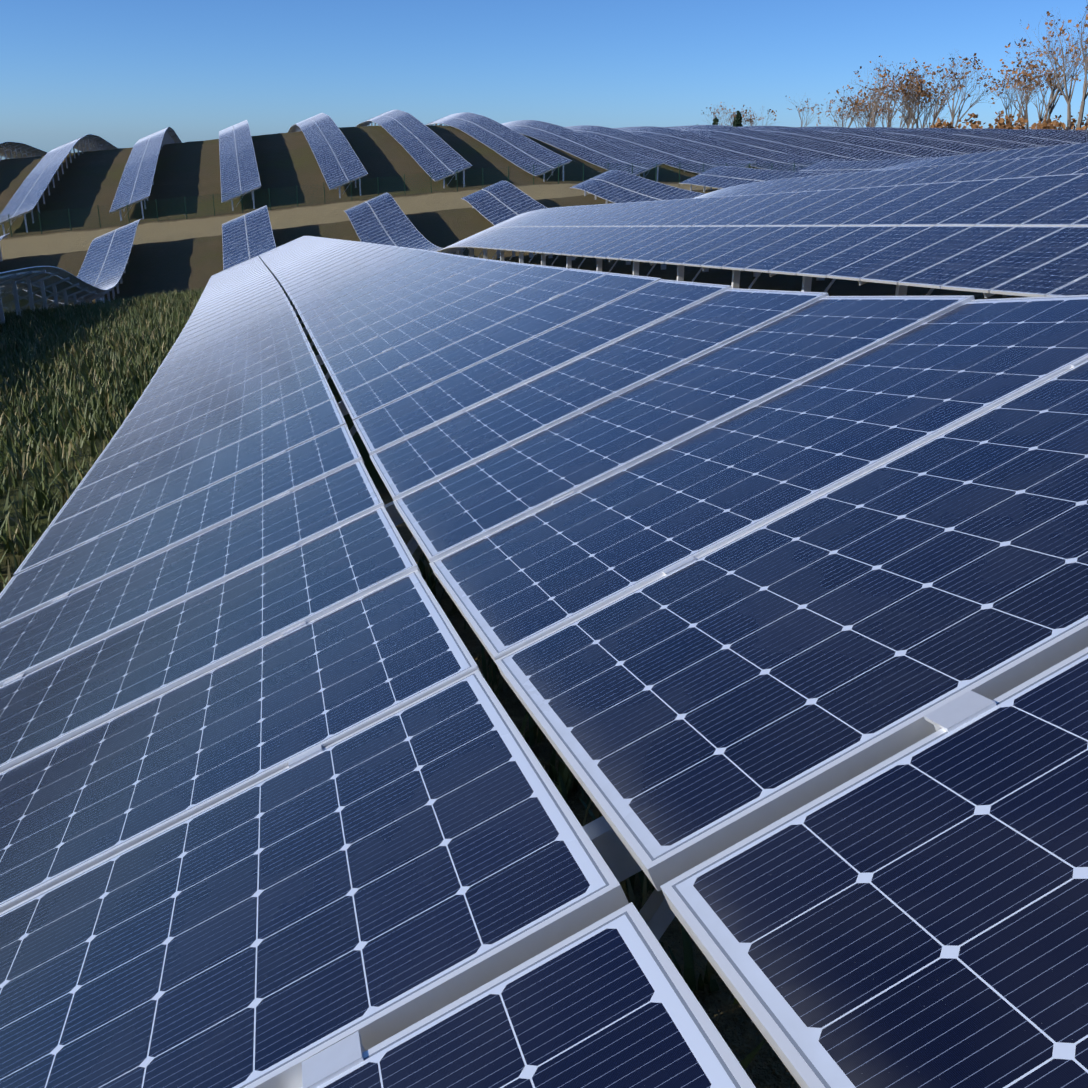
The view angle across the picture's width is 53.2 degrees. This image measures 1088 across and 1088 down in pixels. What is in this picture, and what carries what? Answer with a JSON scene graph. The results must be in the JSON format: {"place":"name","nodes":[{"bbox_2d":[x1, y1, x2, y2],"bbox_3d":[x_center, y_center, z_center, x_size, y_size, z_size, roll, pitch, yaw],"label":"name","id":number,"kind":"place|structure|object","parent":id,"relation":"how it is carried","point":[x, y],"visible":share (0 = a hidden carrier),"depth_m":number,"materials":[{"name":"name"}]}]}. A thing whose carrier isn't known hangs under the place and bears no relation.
{"place":"outdoors","nodes":[
{"label":"outdoors","id":0,"kind":"place"},
{"bbox_2d":[0,125,1025,1087],"bbox_3d":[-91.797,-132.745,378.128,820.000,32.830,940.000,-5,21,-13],"label":"terrain","id":1,"kind":"structure","parent":0,"point":[178,253],"depth_m":94.80,"materials":[{"name":"brown soil"}]},
{"bbox_2d":[0,285,765,1070],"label":"grass tufts","id":2,"kind":"object","parent":1,"relation":"on","point":[50,329],"visible":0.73,"depth_m":17.52,"materials":[{"name":"green plant"}]},
{"bbox_2d":[0,159,881,236],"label":"track fence","id":3,"kind":"object","parent":1,"relation":"on","point":[510,172],"visible":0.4,"depth_m":101.19,"materials":[{"name":"green"}]},
{"bbox_2d":[0,121,1011,940],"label":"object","id":4,"kind":"object","parent":1,"relation":"on","point":[656,913],"visible":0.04,"depth_m":28.02,"materials":[{"name":"metal"}]},
{"bbox_2d":[0,110,1087,1087],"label":"solar panels","id":5,"kind":"object","parent":4,"relation":"on","point":[870,515],"visible":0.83,"depth_m":2.31,"materials":[{"name":"blue glass"}]},
{"bbox_2d":[3,237,1087,1087],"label":"panel clamps","id":6,"kind":"object","parent":4,"relation":"on","point":[333,1061],"visible":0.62,"depth_m":1.41,"materials":[{"name":"metal"}]},
{"bbox_2d":[697,5,1087,129],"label":"trees","id":7,"kind":"object","parent":1,"relation":"on","point":[918,91],"visible":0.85,"depth_m":238.66,"materials":[{"name":"brown plant"}]},
{"bbox_2d":[0,0,1087,159],"label":"sky","id":8,"kind":"structure","parent":0,"point":[122,73],"materials":[{"name":"blue"}]}
]}

